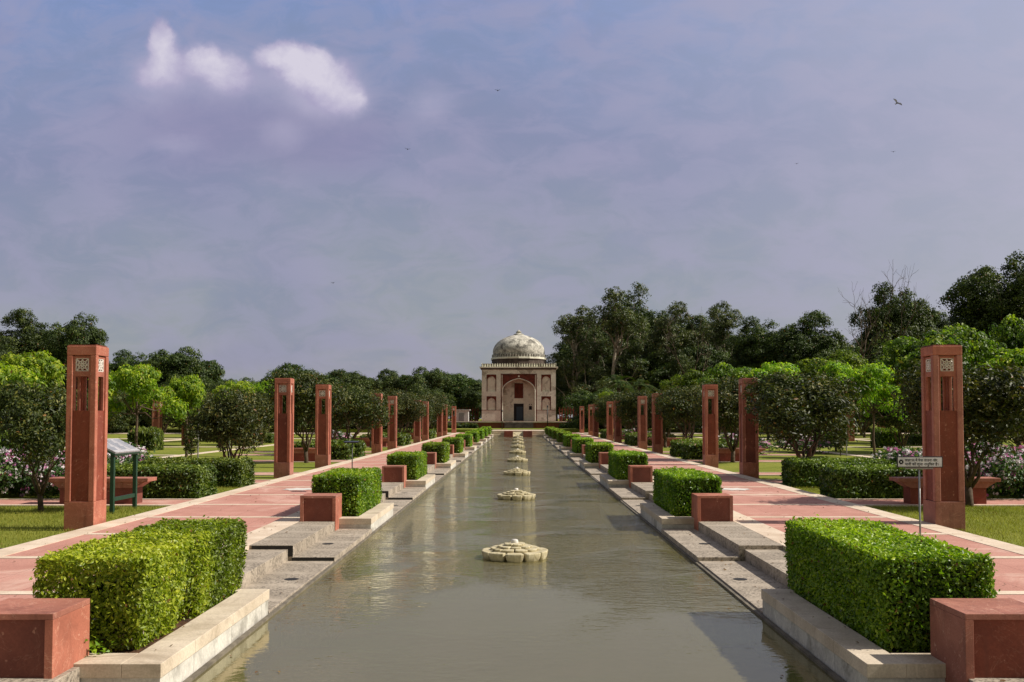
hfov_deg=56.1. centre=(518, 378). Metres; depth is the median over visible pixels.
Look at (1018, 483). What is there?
flowering shrub
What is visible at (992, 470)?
flowering shrub
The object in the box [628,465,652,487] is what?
stone block
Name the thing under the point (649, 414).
bushy tree
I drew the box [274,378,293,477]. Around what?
light tower
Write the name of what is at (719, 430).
bushy tree
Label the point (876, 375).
lime leaf tree
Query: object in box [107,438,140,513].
information board
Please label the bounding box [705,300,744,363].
tall loose tree
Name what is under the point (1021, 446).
flowering shrub
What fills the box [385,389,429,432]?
bushy tree
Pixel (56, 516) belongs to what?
grass
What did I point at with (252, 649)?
pool kerb
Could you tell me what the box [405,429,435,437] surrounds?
garden hedge
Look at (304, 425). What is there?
evergreen tree
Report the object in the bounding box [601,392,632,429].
bushy tree
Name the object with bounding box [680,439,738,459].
garden hedge
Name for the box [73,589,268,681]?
planting tray
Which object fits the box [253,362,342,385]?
evergreen tree
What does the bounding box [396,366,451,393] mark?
evergreen tree
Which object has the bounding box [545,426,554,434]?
clipped hedge
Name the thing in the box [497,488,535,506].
lotus fountain
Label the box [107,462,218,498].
garden hedge
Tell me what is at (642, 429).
light tower
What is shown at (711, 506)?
stone block
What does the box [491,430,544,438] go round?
cascade wall
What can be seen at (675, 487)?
clipped hedge
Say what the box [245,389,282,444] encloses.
bushy tree
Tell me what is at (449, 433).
cross walk
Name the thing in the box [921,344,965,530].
light tower
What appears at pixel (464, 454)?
planting tray
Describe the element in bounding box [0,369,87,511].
bushy tree
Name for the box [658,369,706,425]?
broadleaf tree
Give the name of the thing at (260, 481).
garden path
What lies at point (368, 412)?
bushy tree
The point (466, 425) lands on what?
hedge
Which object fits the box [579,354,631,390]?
evergreen tree
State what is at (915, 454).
flowering shrub
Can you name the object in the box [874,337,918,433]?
broadleaf tree
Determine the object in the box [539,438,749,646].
submerged ledge
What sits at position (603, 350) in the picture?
tall loose tree
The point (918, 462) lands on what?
notice sign
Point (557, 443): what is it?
planting tray
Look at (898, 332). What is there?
bare tree
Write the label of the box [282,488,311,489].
star inlay
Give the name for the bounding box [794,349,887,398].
broadleaf tree
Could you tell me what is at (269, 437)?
square hedge
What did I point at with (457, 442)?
clipped hedge
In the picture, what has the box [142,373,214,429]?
evergreen tree
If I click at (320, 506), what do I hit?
stone block
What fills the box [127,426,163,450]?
square hedge
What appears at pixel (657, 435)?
light tower
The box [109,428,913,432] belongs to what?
raised lawn
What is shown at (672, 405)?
bushy tree
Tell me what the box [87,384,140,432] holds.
evergreen tree
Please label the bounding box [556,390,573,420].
evergreen tree
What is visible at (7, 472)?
flowering shrub
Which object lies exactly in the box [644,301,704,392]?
tall loose tree
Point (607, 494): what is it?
pool water
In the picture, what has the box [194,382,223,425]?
evergreen tree
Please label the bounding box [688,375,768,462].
bushy tree
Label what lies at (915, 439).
square hedge
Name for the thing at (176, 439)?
garden path edging
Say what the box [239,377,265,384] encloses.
evergreen tree
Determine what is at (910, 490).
stone bench
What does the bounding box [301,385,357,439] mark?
bushy tree
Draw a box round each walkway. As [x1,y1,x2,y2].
[0,434,455,600]
[579,434,1023,602]
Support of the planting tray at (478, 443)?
on the edging slabs at (271, 570)
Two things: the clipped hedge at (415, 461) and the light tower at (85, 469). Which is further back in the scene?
the clipped hedge at (415, 461)
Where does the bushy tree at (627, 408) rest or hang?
on the lawn ground at (727, 466)
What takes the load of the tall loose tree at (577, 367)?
on the lawn ground at (727, 466)
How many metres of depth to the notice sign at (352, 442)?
21.84 m
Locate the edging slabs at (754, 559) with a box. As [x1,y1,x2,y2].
[543,436,1023,681]
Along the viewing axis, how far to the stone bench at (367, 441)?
57.06 m
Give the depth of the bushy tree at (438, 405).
82.87 m
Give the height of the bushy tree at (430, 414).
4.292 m
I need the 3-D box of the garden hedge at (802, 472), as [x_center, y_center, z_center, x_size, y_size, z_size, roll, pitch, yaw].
[8.305,2.435,25.027,2.865,0.818,1.494,0,-2,0]
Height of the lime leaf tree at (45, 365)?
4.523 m
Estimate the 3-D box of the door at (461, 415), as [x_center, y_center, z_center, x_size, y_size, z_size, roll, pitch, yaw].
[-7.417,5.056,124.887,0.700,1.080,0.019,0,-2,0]
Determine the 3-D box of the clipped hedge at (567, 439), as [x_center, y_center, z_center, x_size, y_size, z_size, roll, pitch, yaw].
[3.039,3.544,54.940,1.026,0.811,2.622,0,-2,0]
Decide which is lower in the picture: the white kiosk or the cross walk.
the cross walk
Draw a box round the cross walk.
[107,433,907,433]
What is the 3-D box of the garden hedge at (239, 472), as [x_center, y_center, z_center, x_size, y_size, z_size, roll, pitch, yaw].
[-8.395,2.435,25.027,2.865,0.818,1.494,0,-2,0]
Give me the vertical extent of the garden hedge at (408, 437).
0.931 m
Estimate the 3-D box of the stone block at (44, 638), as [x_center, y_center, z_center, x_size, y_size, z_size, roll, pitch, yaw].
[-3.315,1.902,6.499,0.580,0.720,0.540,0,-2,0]
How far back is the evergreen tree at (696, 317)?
167.33 m
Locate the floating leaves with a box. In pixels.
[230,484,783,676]
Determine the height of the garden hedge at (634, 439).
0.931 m
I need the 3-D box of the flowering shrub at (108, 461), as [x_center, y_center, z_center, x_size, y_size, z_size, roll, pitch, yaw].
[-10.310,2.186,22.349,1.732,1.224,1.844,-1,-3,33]
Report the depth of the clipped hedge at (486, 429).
81.84 m
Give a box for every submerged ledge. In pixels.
[281,438,496,646]
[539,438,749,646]
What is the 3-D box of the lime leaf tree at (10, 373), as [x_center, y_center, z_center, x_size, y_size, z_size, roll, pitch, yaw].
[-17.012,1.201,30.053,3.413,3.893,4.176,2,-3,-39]
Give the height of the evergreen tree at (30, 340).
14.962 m
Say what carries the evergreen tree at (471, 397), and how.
on the lawn ground at (727, 466)
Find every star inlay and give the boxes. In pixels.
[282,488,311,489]
[722,488,751,489]
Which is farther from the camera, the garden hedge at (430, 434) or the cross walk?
the cross walk
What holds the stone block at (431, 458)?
on the edging slabs at (271, 570)
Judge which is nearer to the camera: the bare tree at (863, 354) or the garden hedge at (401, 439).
the garden hedge at (401, 439)
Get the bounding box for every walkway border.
[0,433,464,594]
[572,433,1023,594]
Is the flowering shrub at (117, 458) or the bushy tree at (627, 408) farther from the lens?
the bushy tree at (627, 408)
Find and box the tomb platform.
[447,421,569,427]
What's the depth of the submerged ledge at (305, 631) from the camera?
10.88 m
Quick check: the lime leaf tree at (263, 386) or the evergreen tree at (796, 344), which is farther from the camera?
the evergreen tree at (796, 344)
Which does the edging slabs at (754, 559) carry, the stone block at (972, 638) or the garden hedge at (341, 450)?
the stone block at (972, 638)
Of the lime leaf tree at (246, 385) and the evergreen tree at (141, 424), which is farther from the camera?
the evergreen tree at (141, 424)
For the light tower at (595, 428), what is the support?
on the lawn ground at (727, 466)
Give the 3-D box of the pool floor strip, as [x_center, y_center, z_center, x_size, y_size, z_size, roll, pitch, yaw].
[-0.030,3.999,45.686,3.740,0.305,85.620,0,-2,0]
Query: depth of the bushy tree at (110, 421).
66.91 m
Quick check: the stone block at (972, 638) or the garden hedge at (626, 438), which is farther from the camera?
the garden hedge at (626, 438)
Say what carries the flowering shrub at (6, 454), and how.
on the lawn ground at (727, 466)
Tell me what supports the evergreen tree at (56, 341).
on the lawn ground at (727, 466)
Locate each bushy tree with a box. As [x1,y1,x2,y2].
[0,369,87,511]
[76,393,126,423]
[128,397,172,432]
[164,392,221,442]
[183,384,271,458]
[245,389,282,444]
[258,368,351,462]
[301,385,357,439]
[331,380,392,439]
[359,387,407,447]
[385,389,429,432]
[391,391,438,432]
[416,393,447,424]
[425,395,451,428]
[584,395,606,428]
[592,394,613,428]
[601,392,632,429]
[608,389,650,431]
[635,387,682,447]
[650,383,710,439]
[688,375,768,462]
[694,376,734,435]
[741,361,869,457]
[853,394,882,436]
[862,387,921,447]
[883,354,1023,506]
[969,376,1023,448]
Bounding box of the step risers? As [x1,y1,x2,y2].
[251,437,491,560]
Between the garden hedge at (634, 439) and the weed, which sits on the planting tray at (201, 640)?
the weed
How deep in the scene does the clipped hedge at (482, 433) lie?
72.50 m
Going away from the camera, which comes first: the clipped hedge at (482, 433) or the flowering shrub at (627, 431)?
the flowering shrub at (627, 431)
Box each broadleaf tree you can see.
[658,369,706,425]
[696,362,753,435]
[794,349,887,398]
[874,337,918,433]
[879,322,1013,382]
[976,314,1023,364]
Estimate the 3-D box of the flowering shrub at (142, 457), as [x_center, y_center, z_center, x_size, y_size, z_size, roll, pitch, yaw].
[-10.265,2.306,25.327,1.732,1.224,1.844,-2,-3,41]
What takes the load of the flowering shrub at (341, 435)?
on the lawn ground at (727, 466)
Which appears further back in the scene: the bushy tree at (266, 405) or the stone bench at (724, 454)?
the bushy tree at (266, 405)
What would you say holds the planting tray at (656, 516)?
on the edging slabs at (754, 559)
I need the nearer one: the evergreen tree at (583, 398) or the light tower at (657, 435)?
the light tower at (657, 435)
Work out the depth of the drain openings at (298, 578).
11.25 m
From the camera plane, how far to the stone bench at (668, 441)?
57.04 m
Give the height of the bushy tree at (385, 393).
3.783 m
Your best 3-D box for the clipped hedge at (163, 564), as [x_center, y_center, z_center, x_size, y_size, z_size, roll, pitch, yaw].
[-3.100,1.667,8.226,0.963,0.791,2.656,0,-2,0]
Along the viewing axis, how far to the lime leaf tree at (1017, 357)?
37.65 m
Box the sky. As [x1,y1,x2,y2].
[0,0,1023,418]
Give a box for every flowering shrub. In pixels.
[0,448,48,494]
[0,452,48,496]
[18,455,64,498]
[31,453,115,493]
[107,452,129,462]
[107,453,126,463]
[118,454,155,463]
[119,437,154,457]
[312,430,352,439]
[622,428,650,439]
[718,433,779,454]
[763,434,835,453]
[870,446,921,461]
[883,448,920,463]
[909,449,921,455]
[964,449,989,467]
[965,441,1019,450]
[966,454,1023,498]
[976,453,1023,498]
[979,442,1023,496]
[997,448,1023,486]
[1001,444,1023,454]
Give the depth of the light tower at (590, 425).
89.96 m
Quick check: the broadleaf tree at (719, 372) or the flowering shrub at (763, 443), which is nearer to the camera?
the flowering shrub at (763, 443)
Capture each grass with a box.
[0,486,241,547]
[793,486,1023,545]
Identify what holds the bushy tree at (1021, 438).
on the lawn ground at (727, 466)
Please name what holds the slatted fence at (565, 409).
on the tomb platform
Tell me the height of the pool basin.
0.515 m
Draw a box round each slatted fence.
[447,407,478,420]
[558,407,576,420]
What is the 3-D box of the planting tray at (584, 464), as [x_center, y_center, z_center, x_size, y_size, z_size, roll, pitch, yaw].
[2.934,3.425,35.967,1.128,0.602,2.850,0,-2,0]
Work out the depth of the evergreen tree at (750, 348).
130.58 m
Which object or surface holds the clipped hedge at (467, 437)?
on the planting tray at (471, 448)
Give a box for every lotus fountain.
[481,539,547,571]
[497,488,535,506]
[503,467,529,479]
[507,456,527,464]
[509,448,525,455]
[510,444,524,448]
[511,440,523,444]
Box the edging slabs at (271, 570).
[0,436,492,681]
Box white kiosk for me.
[454,410,468,420]
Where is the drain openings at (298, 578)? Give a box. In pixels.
[284,505,397,579]
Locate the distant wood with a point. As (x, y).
(479, 416)
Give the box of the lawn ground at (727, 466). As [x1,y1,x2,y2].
[0,419,1023,547]
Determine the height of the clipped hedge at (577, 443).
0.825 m
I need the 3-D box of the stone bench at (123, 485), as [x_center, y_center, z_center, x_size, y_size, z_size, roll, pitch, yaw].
[-8.630,2.319,19.873,2.100,0.530,0.500,0,-2,0]
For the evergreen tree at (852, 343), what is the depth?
128.76 m
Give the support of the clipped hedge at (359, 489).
on the planting tray at (375, 517)
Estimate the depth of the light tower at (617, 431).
65.55 m
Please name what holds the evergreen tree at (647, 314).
on the lawn ground at (727, 466)
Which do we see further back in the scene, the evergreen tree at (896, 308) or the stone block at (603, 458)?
the evergreen tree at (896, 308)
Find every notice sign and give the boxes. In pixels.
[344,441,359,467]
[896,456,942,535]
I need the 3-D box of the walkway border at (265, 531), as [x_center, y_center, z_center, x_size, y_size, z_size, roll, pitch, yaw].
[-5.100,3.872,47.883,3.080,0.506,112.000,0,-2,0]
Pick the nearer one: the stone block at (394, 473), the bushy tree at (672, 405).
the stone block at (394, 473)
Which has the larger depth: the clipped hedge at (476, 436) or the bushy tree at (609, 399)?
the bushy tree at (609, 399)
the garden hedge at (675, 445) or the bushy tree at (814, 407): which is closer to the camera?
the bushy tree at (814, 407)
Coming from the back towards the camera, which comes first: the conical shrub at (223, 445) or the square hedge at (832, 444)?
the square hedge at (832, 444)
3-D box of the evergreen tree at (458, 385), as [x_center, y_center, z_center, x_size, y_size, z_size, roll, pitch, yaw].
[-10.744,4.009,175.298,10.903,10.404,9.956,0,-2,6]
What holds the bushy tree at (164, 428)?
on the lawn ground at (727, 466)
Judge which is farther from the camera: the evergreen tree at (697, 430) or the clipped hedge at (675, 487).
the evergreen tree at (697, 430)
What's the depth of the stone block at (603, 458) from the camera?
34.28 m
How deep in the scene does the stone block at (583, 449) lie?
43.61 m
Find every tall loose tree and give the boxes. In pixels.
[546,305,604,415]
[558,319,614,403]
[572,281,660,394]
[604,318,656,390]
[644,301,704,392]
[672,322,717,356]
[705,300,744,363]
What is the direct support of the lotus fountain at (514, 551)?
on the pool floor strip
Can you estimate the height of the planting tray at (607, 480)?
0.602 m
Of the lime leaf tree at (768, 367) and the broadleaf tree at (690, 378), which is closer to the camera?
the lime leaf tree at (768, 367)
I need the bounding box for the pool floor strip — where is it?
[369,439,662,597]
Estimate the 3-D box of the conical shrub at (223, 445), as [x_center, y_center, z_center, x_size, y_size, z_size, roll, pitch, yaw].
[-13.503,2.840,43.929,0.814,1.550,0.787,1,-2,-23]
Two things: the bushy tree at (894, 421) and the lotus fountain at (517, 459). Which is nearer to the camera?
the lotus fountain at (517, 459)
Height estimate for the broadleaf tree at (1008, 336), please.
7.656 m
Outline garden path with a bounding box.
[0,437,1023,503]
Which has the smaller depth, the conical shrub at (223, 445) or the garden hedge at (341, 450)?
the garden hedge at (341, 450)
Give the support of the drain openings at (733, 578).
on the edging slabs at (754, 559)
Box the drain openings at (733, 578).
[636,505,746,579]
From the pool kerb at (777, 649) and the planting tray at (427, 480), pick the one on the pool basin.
the pool kerb at (777, 649)
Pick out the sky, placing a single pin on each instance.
(202, 175)
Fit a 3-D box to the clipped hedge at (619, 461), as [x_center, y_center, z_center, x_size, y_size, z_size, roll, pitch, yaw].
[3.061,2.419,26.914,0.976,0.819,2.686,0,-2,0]
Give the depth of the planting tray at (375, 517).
16.28 m
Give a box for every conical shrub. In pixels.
[181,424,201,457]
[216,436,230,455]
[830,427,849,455]
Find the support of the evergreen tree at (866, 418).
on the lawn ground at (727, 466)
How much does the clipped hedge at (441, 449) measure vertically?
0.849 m
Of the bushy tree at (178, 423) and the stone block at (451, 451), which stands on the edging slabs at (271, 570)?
the stone block at (451, 451)
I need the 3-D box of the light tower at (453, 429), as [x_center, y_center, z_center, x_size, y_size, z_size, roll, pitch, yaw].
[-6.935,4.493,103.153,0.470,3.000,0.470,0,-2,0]
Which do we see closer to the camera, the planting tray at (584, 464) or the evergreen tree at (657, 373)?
the planting tray at (584, 464)
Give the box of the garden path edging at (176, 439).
[0,434,1023,506]
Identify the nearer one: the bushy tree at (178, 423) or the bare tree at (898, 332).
the bushy tree at (178, 423)
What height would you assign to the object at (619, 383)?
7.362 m
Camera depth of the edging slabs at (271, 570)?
12.70 m
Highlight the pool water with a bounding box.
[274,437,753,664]
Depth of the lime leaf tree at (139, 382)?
39.80 m
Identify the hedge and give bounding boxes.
[0,430,15,449]
[29,515,247,652]
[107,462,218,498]
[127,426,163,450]
[139,455,255,487]
[263,432,273,442]
[294,440,354,459]
[311,467,382,516]
[313,438,366,456]
[359,433,406,445]
[382,432,411,444]
[386,450,427,479]
[398,429,432,438]
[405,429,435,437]
[421,441,449,462]
[432,422,478,427]
[442,436,463,452]
[455,433,472,446]
[465,431,479,441]
[472,428,484,438]
[478,427,488,436]
[481,426,491,434]
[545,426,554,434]
[547,428,558,436]
[551,429,564,438]
[556,431,571,441]
[559,423,585,427]
[562,433,580,446]
[571,437,593,452]
[584,441,613,462]
[600,429,625,437]
[603,429,633,438]
[607,449,648,479]
[624,432,665,444]
[629,433,675,445]
[652,466,722,516]
[669,438,729,456]
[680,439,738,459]
[780,456,895,487]
[780,512,999,652]
[813,432,848,445]
[817,462,922,498]
[870,427,901,447]
[905,433,921,444]
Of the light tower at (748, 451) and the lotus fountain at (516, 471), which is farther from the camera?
the lotus fountain at (516, 471)
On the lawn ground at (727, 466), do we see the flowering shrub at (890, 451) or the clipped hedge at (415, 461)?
the flowering shrub at (890, 451)
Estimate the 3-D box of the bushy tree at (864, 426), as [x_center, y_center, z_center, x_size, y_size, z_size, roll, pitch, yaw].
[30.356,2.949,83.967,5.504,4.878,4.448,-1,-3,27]
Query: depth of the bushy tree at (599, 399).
93.46 m
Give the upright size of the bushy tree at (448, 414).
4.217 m
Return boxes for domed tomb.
[480,330,557,420]
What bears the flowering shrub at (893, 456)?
on the lawn ground at (727, 466)
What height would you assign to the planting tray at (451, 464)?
0.602 m
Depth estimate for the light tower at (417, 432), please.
65.54 m
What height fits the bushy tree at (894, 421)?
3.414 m
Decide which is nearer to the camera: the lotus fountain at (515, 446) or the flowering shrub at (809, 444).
the flowering shrub at (809, 444)
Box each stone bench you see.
[48,477,156,503]
[293,448,314,460]
[356,438,386,446]
[648,438,684,446]
[718,448,765,460]
[889,477,1000,503]
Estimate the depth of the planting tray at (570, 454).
43.96 m
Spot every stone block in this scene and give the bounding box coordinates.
[0,598,89,678]
[300,493,341,530]
[382,465,406,487]
[426,452,436,467]
[449,445,453,456]
[582,445,585,457]
[599,452,608,467]
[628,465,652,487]
[691,493,732,530]
[930,598,1023,681]
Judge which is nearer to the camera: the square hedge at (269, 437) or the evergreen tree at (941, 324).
the square hedge at (269, 437)
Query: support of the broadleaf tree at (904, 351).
on the lawn ground at (727, 466)
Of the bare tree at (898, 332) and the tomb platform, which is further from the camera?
the tomb platform
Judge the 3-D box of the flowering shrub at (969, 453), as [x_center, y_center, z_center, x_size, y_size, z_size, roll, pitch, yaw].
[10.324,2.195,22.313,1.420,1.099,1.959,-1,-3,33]
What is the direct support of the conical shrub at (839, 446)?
on the lawn ground at (727, 466)
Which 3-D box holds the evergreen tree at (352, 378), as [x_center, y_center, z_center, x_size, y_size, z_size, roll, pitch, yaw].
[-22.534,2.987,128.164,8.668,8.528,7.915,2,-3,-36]
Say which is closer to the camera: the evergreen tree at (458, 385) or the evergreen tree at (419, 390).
the evergreen tree at (419, 390)
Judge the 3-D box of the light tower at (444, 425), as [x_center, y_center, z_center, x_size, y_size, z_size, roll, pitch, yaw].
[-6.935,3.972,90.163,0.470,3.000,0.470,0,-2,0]
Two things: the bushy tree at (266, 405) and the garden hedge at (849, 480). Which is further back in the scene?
the bushy tree at (266, 405)
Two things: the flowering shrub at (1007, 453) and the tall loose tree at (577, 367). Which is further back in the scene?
the tall loose tree at (577, 367)
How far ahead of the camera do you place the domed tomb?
140.25 m
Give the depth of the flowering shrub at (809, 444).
47.61 m
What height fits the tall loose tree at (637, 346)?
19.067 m
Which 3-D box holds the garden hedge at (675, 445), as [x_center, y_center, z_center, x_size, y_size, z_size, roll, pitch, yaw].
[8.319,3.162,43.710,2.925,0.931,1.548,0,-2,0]
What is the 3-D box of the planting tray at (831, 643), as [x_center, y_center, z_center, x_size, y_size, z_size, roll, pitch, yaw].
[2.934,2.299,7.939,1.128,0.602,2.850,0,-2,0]
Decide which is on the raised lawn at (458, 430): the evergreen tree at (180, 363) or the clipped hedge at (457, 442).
the evergreen tree at (180, 363)
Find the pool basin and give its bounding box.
[244,454,785,681]
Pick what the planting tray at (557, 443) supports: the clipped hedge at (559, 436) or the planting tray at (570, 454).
the clipped hedge at (559, 436)
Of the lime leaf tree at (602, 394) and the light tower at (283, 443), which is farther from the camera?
the lime leaf tree at (602, 394)
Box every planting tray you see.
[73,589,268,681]
[339,503,393,531]
[405,474,434,488]
[436,460,455,469]
[454,451,467,458]
[465,446,476,450]
[473,441,482,445]
[553,441,562,445]
[559,446,570,450]
[567,451,581,457]
[579,460,598,468]
[599,474,628,488]
[640,503,693,531]
[761,589,945,681]
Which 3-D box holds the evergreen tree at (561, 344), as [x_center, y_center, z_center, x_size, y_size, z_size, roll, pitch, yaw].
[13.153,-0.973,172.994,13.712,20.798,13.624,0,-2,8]
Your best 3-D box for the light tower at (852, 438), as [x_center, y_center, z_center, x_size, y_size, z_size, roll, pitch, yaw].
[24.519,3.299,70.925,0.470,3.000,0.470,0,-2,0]
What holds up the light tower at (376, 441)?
on the lawn ground at (727, 466)
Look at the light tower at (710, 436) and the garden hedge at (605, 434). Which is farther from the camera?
the garden hedge at (605, 434)
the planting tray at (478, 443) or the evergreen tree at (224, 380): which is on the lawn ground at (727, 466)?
the evergreen tree at (224, 380)
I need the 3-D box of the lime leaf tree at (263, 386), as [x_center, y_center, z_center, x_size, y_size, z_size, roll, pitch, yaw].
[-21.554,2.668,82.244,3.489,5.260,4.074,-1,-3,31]
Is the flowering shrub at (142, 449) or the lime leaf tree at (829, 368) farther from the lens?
the lime leaf tree at (829, 368)
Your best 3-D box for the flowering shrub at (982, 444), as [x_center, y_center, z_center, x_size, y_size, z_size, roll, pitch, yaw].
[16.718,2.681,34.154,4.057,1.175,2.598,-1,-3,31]
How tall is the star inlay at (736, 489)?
0.001 m
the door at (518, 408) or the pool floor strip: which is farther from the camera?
the door at (518, 408)
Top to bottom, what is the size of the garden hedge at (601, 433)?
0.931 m
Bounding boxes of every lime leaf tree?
[0,361,46,398]
[1,350,66,395]
[98,362,189,445]
[160,374,205,456]
[210,379,256,401]
[255,379,274,432]
[591,390,610,411]
[743,361,801,441]
[815,360,855,451]
[831,361,908,456]
[973,348,1023,443]
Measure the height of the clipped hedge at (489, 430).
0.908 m
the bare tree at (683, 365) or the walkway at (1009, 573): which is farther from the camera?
the bare tree at (683, 365)
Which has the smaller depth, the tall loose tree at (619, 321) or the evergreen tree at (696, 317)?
the tall loose tree at (619, 321)
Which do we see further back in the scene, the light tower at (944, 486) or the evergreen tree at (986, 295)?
the evergreen tree at (986, 295)
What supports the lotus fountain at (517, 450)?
in the pool water
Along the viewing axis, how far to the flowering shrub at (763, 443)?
45.37 m
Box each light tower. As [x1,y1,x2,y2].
[64,344,108,530]
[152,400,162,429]
[181,413,189,444]
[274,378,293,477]
[315,384,330,467]
[371,393,382,453]
[387,396,396,449]
[413,401,420,442]
[422,401,428,440]
[437,412,441,436]
[442,405,446,435]
[451,406,455,432]
[579,406,583,432]
[588,405,592,435]
[593,404,598,436]
[606,401,612,440]
[614,400,621,442]
[637,396,646,449]
[652,393,662,453]
[702,384,718,467]
[739,378,758,477]
[846,409,854,440]
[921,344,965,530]
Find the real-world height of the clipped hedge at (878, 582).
0.790 m
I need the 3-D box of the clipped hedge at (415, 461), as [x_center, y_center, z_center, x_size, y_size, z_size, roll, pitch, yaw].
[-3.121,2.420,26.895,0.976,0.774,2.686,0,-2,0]
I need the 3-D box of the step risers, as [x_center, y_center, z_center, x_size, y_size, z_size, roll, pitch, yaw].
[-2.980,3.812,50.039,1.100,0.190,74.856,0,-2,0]
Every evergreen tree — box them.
[0,308,52,355]
[0,344,18,363]
[41,311,111,392]
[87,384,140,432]
[109,349,150,427]
[116,388,169,430]
[137,346,225,428]
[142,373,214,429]
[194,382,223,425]
[217,378,236,384]
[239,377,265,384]
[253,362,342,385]
[294,418,333,432]
[326,368,383,391]
[338,391,361,428]
[374,368,406,392]
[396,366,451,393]
[396,383,456,431]
[442,372,481,411]
[460,381,481,420]
[549,343,602,404]
[553,314,622,362]
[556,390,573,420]
[562,388,637,430]
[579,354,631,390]
[598,299,668,361]
[622,352,676,393]
[633,310,696,357]
[663,419,718,432]
[665,344,733,379]
[672,313,736,354]
[721,315,786,369]
[765,309,848,369]
[843,414,872,432]
[844,334,873,364]
[847,281,940,427]
[927,310,952,343]
[936,249,1023,342]
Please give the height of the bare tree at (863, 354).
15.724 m
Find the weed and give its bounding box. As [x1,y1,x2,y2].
[84,638,115,657]
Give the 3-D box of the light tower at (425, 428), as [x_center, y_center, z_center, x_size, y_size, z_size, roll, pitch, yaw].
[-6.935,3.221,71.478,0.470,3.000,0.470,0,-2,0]
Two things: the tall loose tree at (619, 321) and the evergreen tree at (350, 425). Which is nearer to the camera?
the evergreen tree at (350, 425)
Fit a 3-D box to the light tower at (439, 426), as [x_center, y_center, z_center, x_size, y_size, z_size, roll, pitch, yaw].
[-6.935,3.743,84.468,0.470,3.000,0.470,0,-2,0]
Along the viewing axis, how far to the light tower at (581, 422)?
102.94 m
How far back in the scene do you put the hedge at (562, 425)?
118.44 m
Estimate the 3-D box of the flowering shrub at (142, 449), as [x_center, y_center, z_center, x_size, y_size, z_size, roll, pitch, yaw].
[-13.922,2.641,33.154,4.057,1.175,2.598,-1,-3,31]
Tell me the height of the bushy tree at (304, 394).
3.966 m
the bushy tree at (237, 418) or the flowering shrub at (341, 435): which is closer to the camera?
the bushy tree at (237, 418)
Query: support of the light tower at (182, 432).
on the lawn ground at (727, 466)
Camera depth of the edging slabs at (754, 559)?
12.79 m
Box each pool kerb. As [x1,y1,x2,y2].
[182,437,492,681]
[543,437,845,681]
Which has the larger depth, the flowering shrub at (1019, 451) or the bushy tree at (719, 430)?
the bushy tree at (719, 430)
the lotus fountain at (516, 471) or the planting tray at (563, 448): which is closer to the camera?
the lotus fountain at (516, 471)
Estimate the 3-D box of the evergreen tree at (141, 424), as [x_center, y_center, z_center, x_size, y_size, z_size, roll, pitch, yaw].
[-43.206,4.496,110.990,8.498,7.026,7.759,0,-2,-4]
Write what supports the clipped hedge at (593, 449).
on the planting tray at (584, 464)
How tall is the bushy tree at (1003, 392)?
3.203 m
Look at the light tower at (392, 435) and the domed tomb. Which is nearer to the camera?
the light tower at (392, 435)
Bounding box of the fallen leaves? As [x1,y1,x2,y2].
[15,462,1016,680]
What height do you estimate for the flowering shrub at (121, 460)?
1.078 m
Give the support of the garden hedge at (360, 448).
on the lawn ground at (727, 466)
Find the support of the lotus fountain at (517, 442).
in the pool water
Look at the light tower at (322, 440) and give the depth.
33.90 m
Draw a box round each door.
[459,413,463,420]
[513,403,523,420]
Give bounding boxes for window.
[514,383,523,398]
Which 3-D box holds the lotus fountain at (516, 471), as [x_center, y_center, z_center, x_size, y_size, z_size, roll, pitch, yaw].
[-0.048,3.278,32.173,0.917,0.602,0.923,0,-2,-6]
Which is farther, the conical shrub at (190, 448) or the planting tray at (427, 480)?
the conical shrub at (190, 448)
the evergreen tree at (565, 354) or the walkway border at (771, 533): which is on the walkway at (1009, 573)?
the walkway border at (771, 533)
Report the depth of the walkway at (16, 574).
17.07 m
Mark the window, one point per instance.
(518, 387)
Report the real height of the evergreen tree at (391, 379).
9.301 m
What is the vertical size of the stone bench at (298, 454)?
0.530 m
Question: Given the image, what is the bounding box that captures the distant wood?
[163,377,876,424]
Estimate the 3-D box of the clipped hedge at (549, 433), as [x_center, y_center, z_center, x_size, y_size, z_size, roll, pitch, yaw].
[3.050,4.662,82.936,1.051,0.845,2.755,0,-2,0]
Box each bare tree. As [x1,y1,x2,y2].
[662,313,709,374]
[825,281,893,434]
[850,260,931,427]
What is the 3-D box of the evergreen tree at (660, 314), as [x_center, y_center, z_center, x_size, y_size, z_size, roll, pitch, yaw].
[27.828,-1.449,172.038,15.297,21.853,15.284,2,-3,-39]
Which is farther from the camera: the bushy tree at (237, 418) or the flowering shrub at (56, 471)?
the bushy tree at (237, 418)
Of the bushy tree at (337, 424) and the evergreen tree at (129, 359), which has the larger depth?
the evergreen tree at (129, 359)
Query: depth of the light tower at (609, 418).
71.27 m

